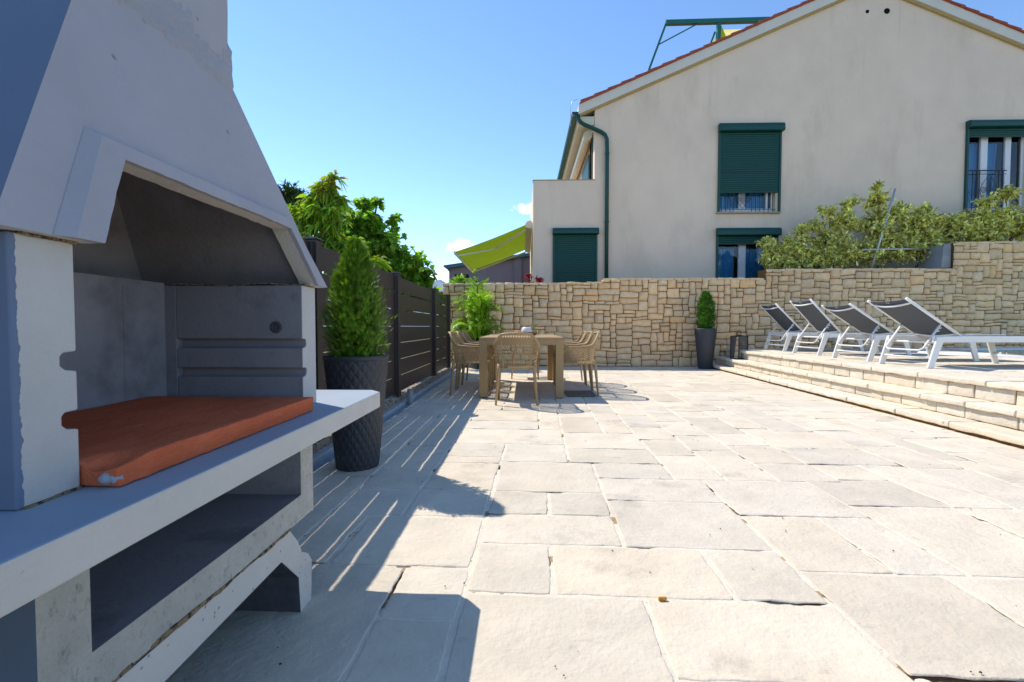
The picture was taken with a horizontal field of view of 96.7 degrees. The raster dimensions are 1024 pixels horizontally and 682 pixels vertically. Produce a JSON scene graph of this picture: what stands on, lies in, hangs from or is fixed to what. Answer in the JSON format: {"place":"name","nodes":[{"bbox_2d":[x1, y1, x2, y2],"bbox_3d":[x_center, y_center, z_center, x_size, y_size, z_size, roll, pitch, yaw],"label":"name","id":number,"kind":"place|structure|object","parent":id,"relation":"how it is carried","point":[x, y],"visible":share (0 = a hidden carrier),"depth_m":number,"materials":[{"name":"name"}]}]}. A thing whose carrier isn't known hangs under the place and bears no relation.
{"place":"outdoors","nodes":[
{"label":"outdoors","id":0,"kind":"place"},
{"bbox_2d":[328,280,448,314],"bbox_3d":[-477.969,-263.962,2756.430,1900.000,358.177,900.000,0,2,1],"label":"hills","id":1,"kind":"structure","parent":0,"point":[439,283],"depth_m":2914.55,"materials":[{"name":"stone"}]},
{"bbox_2d":[407,389,412,404],"bbox_3d":[-1.196,0.657,5.357,0.068,0.185,0.068,0,2,1],"label":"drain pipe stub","id":2,"kind":"object","parent":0,"point":[409,396],"visible":0.93,"depth_m":5.33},
{"bbox_2d":[323,337,572,380],"bbox_3d":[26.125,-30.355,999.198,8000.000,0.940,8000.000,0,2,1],"label":"ground","id":3,"kind":"structure","parent":0,"point":[405,357],"depth_m":14.58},
{"bbox_2d":[278,179,306,223],"bbox_3d":[-4.880,-1.305,9.419,1.812,4.038,1.530,0,2,1],"label":"pine tree","id":4,"kind":"object","parent":3,"relation":"on","point":[290,194],"visible":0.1,"depth_m":9.09,"materials":[{"name":"green plant"}]},
{"bbox_2d":[287,169,391,300],"bbox_3d":[-2.343,-0.730,6.136,1.468,3.095,0.796,0,2,-15],"label":"drooping tree","id":5,"kind":"object","parent":3,"relation":"on","point":[323,205],"visible":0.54,"depth_m":5.96,"materials":[{"name":"green plant"}]},
{"bbox_2d":[322,194,444,312],"bbox_3d":[-2.365,-0.926,8.183,2.307,3.359,1.163,0,2,1],"label":"fig tree","id":6,"kind":"object","parent":3,"relation":"on","point":[369,225],"visible":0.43,"depth_m":8.00,"materials":[{"name":"green plant"}]},
{"bbox_2d":[312,363,455,453],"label":"plinth","id":7,"kind":"structure","parent":3,"relation":"on","point":[390,401],"depth_m":5.39,"materials":[{"name":"stone"}]},
{"bbox_2d":[302,237,450,441],"bbox_3d":[-1.395,-0.003,4.025,0.112,1.510,10.130,0,2,1],"label":"slatted fence","id":8,"kind":"object","parent":7,"relation":"on","point":[430,328],"visible":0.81,"depth_m":5.62,"materials":[{"name":"wood"}]},
{"bbox_2d":[313,366,461,465],"bbox_3d":[-1.282,0.747,5.212,0.075,0.080,10.100,0,2,1],"label":"gutter rim","id":9,"kind":"object","parent":3,"relation":"on","point":[322,454],"visible":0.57,"depth_m":4.89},
{"bbox_2d":[313,368,461,471],"bbox_3d":[-1.208,0.770,5.210,0.085,0.030,10.100,0,2,1],"label":"gutter channel","id":10,"kind":"object","parent":3,"relation":"on","point":[323,462],"visible":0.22,"depth_m":4.66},
{"bbox_2d":[443,253,529,283],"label":"grey outbuilding","id":11,"kind":"structure","parent":3,"relation":"on","point":[514,269],"depth_m":19.93,"materials":[{"name":"stone"}]},
{"bbox_2d":[455,274,468,277],"bbox_3d":[-2.202,-2.846,19.971,0.610,0.160,0.015,0,2,1],"label":"window","id":12,"kind":"structure","parent":11,"relation":"in","point":[465,275],"depth_m":19.96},
{"bbox_2d":[442,241,1023,366],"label":"stone wall","id":13,"kind":"structure","parent":3,"relation":"on","point":[977,288],"depth_m":10.13,"materials":[{"name":"beige stone"}]},
{"bbox_2d":[917,243,950,268],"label":"concrete block","id":14,"kind":"structure","parent":13,"relation":"on","point":[939,256],"depth_m":10.20,"materials":[{"name":"grey concrete"}]},
{"bbox_2d":[861,248,930,249],"bbox_3d":[8.997,-2.107,10.417,1.961,0.070,0.040,0,2,0],"label":"handrail pipe","id":15,"kind":"object","parent":14,"relation":"attached to","point":[894,249],"visible":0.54,"depth_m":10.40,"materials":[{"name":"metal"}]},
{"bbox_2d":[165,366,1023,681],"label":"patio paving","id":16,"kind":"structure","parent":0,"point":[929,626],"depth_m":1.86,"materials":[{"name":"stone"}]},
{"bbox_2d":[0,0,379,681],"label":"masonry barbecue","id":17,"kind":"object","parent":16,"relation":"on","point":[170,414],"visible":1,"depth_m":0.93,"materials":[{"name":"paint"}]},
{"bbox_2d":[322,353,388,471],"bbox_3d":[-0.996,0.448,2.928,0.404,0.719,0.404,0,2,1],"label":"planter","id":18,"kind":"object","parent":16,"relation":"on","point":[357,445],"visible":0.81,"depth_m":2.80,"materials":[{"name":"black plastic"}]},
{"bbox_2d":[317,235,398,356],"bbox_3d":[-0.981,-0.271,2.899,0.479,0.818,0.473,0,2,1],"label":"potted conifer","id":19,"kind":"object","parent":18,"relation":"on","point":[353,292],"visible":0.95,"depth_m":2.81,"materials":[{"name":"green plant"}]},
{"bbox_2d":[448,331,490,394],"bbox_3d":[-0.584,0.288,6.170,0.571,0.835,0.546,0,2,1],"label":"lattice armchair","id":20,"kind":"object","parent":16,"relation":"on","point":[457,361],"visible":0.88,"depth_m":5.96,"materials":[{"name":"beige wicker"}]},
{"bbox_2d":[455,331,493,388],"bbox_3d":[-0.558,0.269,6.768,0.571,0.835,0.546,0,2,0],"label":"lattice armchair","id":21,"kind":"object","parent":16,"relation":"on","point":[461,337],"visible":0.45,"depth_m":6.56,"materials":[{"name":"beige plastic"}]},
{"bbox_2d":[471,364,478,368],"bbox_3d":[-0.725,0.409,9.790,0.410,0.360,0.410,0,2,1],"label":"planter","id":22,"kind":"object","parent":16,"relation":"on","point":[474,366],"visible":0.18,"depth_m":9.64,"materials":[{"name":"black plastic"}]},
{"bbox_2d":[451,280,504,348],"bbox_3d":[-0.755,-0.523,9.815,1.309,1.664,1.134,0,2,1],"label":"areca palm","id":23,"kind":"object","parent":22,"relation":"in","point":[478,307],"visible":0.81,"depth_m":9.65,"materials":[{"name":"green plant"}]},
{"bbox_2d":[461,331,495,380],"bbox_3d":[-0.552,0.250,7.369,0.571,0.835,0.546,0,2,2],"label":"lattice armchair","id":24,"kind":"object","parent":16,"relation":"on","point":[466,335],"visible":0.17,"depth_m":7.57,"materials":[{"name":"beige plastic"}]},
{"bbox_2d":[493,332,539,405],"bbox_3d":[0.056,0.313,5.389,0.546,0.835,0.571,0,2,1],"label":"lattice armchair","id":25,"kind":"object","parent":16,"relation":"on","point":[514,366],"visible":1,"depth_m":5.20,"materials":[{"name":"beige plastic"}]},
{"bbox_2d":[479,334,563,398],"bbox_3d":[0.143,0.304,6.702,1.056,0.764,2.060,0,2,1],"label":"dining table","id":26,"kind":"object","parent":16,"relation":"on","point":[549,341],"visible":0.76,"depth_m":5.67,"materials":[{"name":"brown wood"}]},
{"bbox_2d":[511,330,538,378],"bbox_3d":[0.231,0.227,8.072,0.546,0.835,0.571,0,2,1],"label":"lattice armchair","id":27,"kind":"object","parent":16,"relation":"on","point":[537,364],"visible":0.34,"depth_m":7.81,"materials":[{"name":"beige plastic"}]},
{"bbox_2d":[552,331,587,383],"bbox_3d":[0.935,0.252,7.309,0.571,0.835,0.546,0,2,2],"label":"lattice armchair","id":28,"kind":"object","parent":16,"relation":"on","point":[582,335],"visible":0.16,"depth_m":7.50,"materials":[{"name":"beige plastic"}]},
{"bbox_2d":[554,331,593,389],"bbox_3d":[0.920,0.271,6.711,0.571,0.835,0.546,0,2,0],"label":"lattice armchair","id":29,"kind":"object","parent":16,"relation":"on","point":[587,335],"visible":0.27,"depth_m":6.84,"materials":[{"name":"beige plastic"}]},
{"bbox_2d":[564,390,596,395],"bbox_3d":[0.902,0.691,6.034,0.380,0.012,0.480,0,2,1],"label":"floor drain","id":30,"kind":"object","parent":16,"relation":"on","point":[579,393],"visible":1,"depth_m":6.01,"materials":[{"name":"metal"}]},
{"bbox_2d":[564,331,600,395],"bbox_3d":[0.904,0.290,6.111,0.571,0.835,0.546,0,2,1],"label":"lattice armchair","id":31,"kind":"object","parent":16,"relation":"on","point":[593,339],"visible":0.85,"depth_m":5.88,"materials":[{"name":"beige plastic"}]},
{"bbox_2d":[277,407,1016,675],"bbox_3d":[0.982,0.780,3.531,3.652,0.004,4.893,0,2,1],"label":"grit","id":32,"kind":"object","parent":16,"relation":"on","point":[709,534],"visible":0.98,"depth_m":1.82,"materials":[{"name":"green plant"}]},
{"bbox_2d":[658,596,666,600],"bbox_3d":[0.494,0.845,1.493,0.026,0.013,0.013,0,2,-2],"label":"cork stub","id":33,"kind":"object","parent":16,"relation":"on","point":[663,598],"visible":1,"depth_m":1.49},
{"bbox_2d":[694,328,716,368],"bbox_3d":[4.114,0.163,9.686,0.444,0.858,0.444,0,2,1],"label":"planter","id":34,"kind":"object","parent":16,"relation":"on","point":[705,340],"visible":0.94,"depth_m":9.54,"materials":[{"name":"plastic"}]},
{"bbox_2d":[694,290,717,328],"bbox_3d":[4.119,-0.655,9.653,0.526,0.896,0.519,0,2,1],"label":"potted topiary","id":35,"kind":"object","parent":34,"relation":"on","point":[705,311],"visible":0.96,"depth_m":9.55,"materials":[{"name":"green plant"}]},
{"bbox_2d":[712,348,1023,448],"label":"stone steps","id":36,"kind":"structure","parent":16,"relation":"on","point":[987,407],"depth_m":4.78,"materials":[{"name":"beige stone"}]},
{"bbox_2d":[730,330,747,358],"bbox_3d":[4.645,0.074,9.309,0.234,0.580,0.234,-1,2,-19],"label":"glass lantern","id":37,"kind":"object","parent":36,"relation":"on","point":[738,342],"visible":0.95,"depth_m":9.29,"materials":[{"name":"glass"}]},
{"bbox_2d":[227,0,1023,281],"label":"sky","id":38,"kind":"structure","parent":0,"point":[449,112],"materials":[{"name":"blue"}]},
{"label":"garden soil","id":39,"kind":"structure","parent":0,"visible":0},
{"bbox_2d":[445,273,466,283],"bbox_3d":[-1.363,-1.147,11.303,0.632,1.083,0.530,0,2,1],"label":"yucca","id":40,"kind":"object","parent":39,"relation":"on","point":[460,279],"visible":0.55,"depth_m":11.22,"materials":[{"name":"green plant"}]},
{"bbox_2d":[466,269,499,282],"bbox_3d":[-0.646,-1.193,11.258,0.994,1.175,0.349,0,2,1],"label":"garden bush","id":41,"kind":"object","parent":39,"relation":"on","point":[476,279],"visible":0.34,"depth_m":11.28,"materials":[{"name":"green plant"}]},
{"bbox_2d":[524,273,543,282],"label":"bougainvillea","id":42,"kind":"object","parent":39,"relation":"on","point":[538,280],"visible":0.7,"depth_m":11.10,"materials":[{"name":"red plant"}]},
{"bbox_2d":[530,0,1023,282],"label":"gabled house","id":43,"kind":"structure","parent":39,"relation":"on","point":[717,158],"depth_m":11.65,"materials":[{"name":"paint"}]},
{"bbox_2d":[454,220,532,272],"bbox_3d":[-0.460,-2.833,14.284,2.139,0.939,4.100,0,2,1],"label":"lime awning","id":44,"kind":"object","parent":43,"relation":"attached to","point":[500,247],"visible":0.97,"depth_m":13.90,"materials":[{"name":"green fabric"}]},
{"bbox_2d":[553,228,598,282],"bbox_3d":[1.651,-1.696,11.827,1.190,2.472,0.169,0,2,1],"label":"window","id":45,"kind":"structure","parent":43,"relation":"in","point":[575,250],"depth_m":11.86,"materials":[{"name":"green metal"}]},
{"bbox_2d":[582,138,592,178],"bbox_3d":[2.162,-4.396,13.170,0.031,2.050,2.090,0,2,1],"label":"balcony door","id":46,"kind":"structure","parent":43,"relation":"in","point":[585,173],"depth_m":12.72,"materials":[{"name":"green metal"}]},
{"bbox_2d":[648,17,767,69],"bbox_3d":[6.041,-8.482,14.202,4.479,2.273,1.365,0,2,1],"label":"terrace frame","id":47,"kind":"object","parent":43,"relation":"on","point":[720,32],"visible":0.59,"depth_m":13.52,"materials":[{"name":"green metal"}]},
{"bbox_2d":[715,228,781,277],"bbox_3d":[6.075,-1.668,11.849,1.595,2.480,0.441,0,2,1],"label":"window","id":48,"kind":"structure","parent":43,"relation":"in","point":[748,266],"depth_m":11.87,"materials":[{"name":"green metal"}]},
{"bbox_2d":[716,122,785,213],"bbox_3d":[6.090,-4.421,11.761,1.645,2.270,0.441,0,2,1],"label":"window","id":49,"kind":"structure","parent":43,"relation":"in","point":[749,154],"depth_m":11.67,"materials":[{"name":"green metal"}]},
{"bbox_2d":[962,119,1023,211],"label":"window","id":50,"kind":"structure","parent":43,"relation":"in","point":[983,129],"depth_m":11.62,"materials":[{"name":"green metal"}]},
{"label":"garden bed","id":51,"kind":"structure","parent":0,"visible":0},
{"bbox_2d":[753,223,824,268],"bbox_3d":[6.541,-2.116,10.768,1.585,1.319,0.880,0,2,1],"label":"variegated shrub","id":52,"kind":"object","parent":51,"relation":"on","point":[787,253],"visible":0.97,"depth_m":10.63,"materials":[{"name":"green plant"}]},
{"bbox_2d":[802,193,865,268],"bbox_3d":[7.521,-2.453,10.691,1.542,1.992,1.036,0,2,1],"label":"variegated shrub","id":53,"kind":"object","parent":51,"relation":"on","point":[833,248],"visible":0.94,"depth_m":10.60,"materials":[{"name":"green plant"}]},
{"bbox_2d":[870,188,895,267],"bbox_3d":[8.497,-2.523,10.431,0.583,1.932,0.058,0,2,0],"label":"steel pole","id":54,"kind":"object","parent":51,"relation":"on","point":[884,226],"visible":0.79,"depth_m":10.41,"materials":[{"name":"grey metal"}]},
{"bbox_2d":[849,178,921,268],"bbox_3d":[8.643,-2.627,10.678,1.511,2.338,1.163,0,2,1],"label":"variegated shrub","id":55,"kind":"object","parent":51,"relation":"on","point":[873,224],"visible":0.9,"depth_m":10.56,"materials":[{"name":"green plant"}]},
{"bbox_2d":[887,201,958,267],"bbox_3d":[9.519,-2.358,10.692,1.387,1.801,0.984,0,2,1],"label":"variegated shrub","id":56,"kind":"object","parent":51,"relation":"on","point":[919,224],"visible":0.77,"depth_m":10.52,"materials":[{"name":"green plant"}]},
{"bbox_2d":[933,191,1005,242],"bbox_3d":[10.598,-2.454,10.639,1.389,1.997,0.986,0,2,1],"label":"variegated shrub","id":57,"kind":"object","parent":51,"relation":"on","point":[971,227],"visible":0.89,"depth_m":10.48,"materials":[{"name":"green plant"}]},
{"bbox_2d":[985,184,1023,241],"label":"variegated shrub","id":58,"kind":"object","parent":51,"relation":"on","point":[1011,217],"visible":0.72,"depth_m":10.50,"materials":[{"name":"green plant"}]},
{"bbox_3d":[0.205,-0.118,7.097,0.383,0.052,0.383,0,2,1],"label":"serving tray","id":59,"kind":"object","parent":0,"visible":0},
{"bbox_2d":[521,326,531,331],"bbox_3d":[0.231,-0.167,7.095,0.179,0.127,0.179,0,2,1],"label":"white teapot","id":60,"kind":"object","parent":59,"relation":"on","point":[526,329],"visible":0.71,"depth_m":7.03,"materials":[{"name":"ceramic"}]},
{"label":"deck base","id":61,"kind":"structure","parent":0,"visible":0},
{"bbox_2d":[748,348,1023,379],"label":"pool deck","id":62,"kind":"structure","parent":61,"relation":"on","point":[1010,367],"depth_m":6.30,"materials":[{"name":"stone"}]},
{"bbox_2d":[760,303,863,350],"bbox_3d":[6.167,-0.276,9.133,2.098,0.938,0.706,0,2,0],"label":"sun lounger","id":63,"kind":"object","parent":62,"relation":"on","point":[782,318],"visible":0.86,"depth_m":9.03,"materials":[{"name":"white metal"}]},
{"bbox_2d":[789,299,912,354],"bbox_3d":[6.055,-0.248,7.956,2.079,0.957,0.706,0,2,0],"label":"sun lounger","id":64,"kind":"object","parent":62,"relation":"on","point":[813,314],"visible":0.84,"depth_m":7.86,"materials":[{"name":"white metal"}]},
{"bbox_2d":[821,303,1001,360],"bbox_3d":[5.801,-0.135,6.658,2.198,0.814,0.706,0,2,-1],"label":"sun lounger","id":65,"kind":"object","parent":62,"relation":"on","point":[867,326],"visible":0.88,"depth_m":6.55,"materials":[{"name":"white metal"}]},
{"bbox_2d":[867,297,1023,368],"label":"sun lounger","id":66,"kind":"object","parent":62,"relation":"on","point":[922,325],"visible":1,"depth_m":5.49,"materials":[{"name":"white metal"}]},
{"bbox_2d":[911,347,1023,356],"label":"swimming pool","id":67,"kind":"structure","parent":62,"relation":"on","point":[983,351],"depth_m":8.35,"materials":[{"name":"liquid"}]}
]}

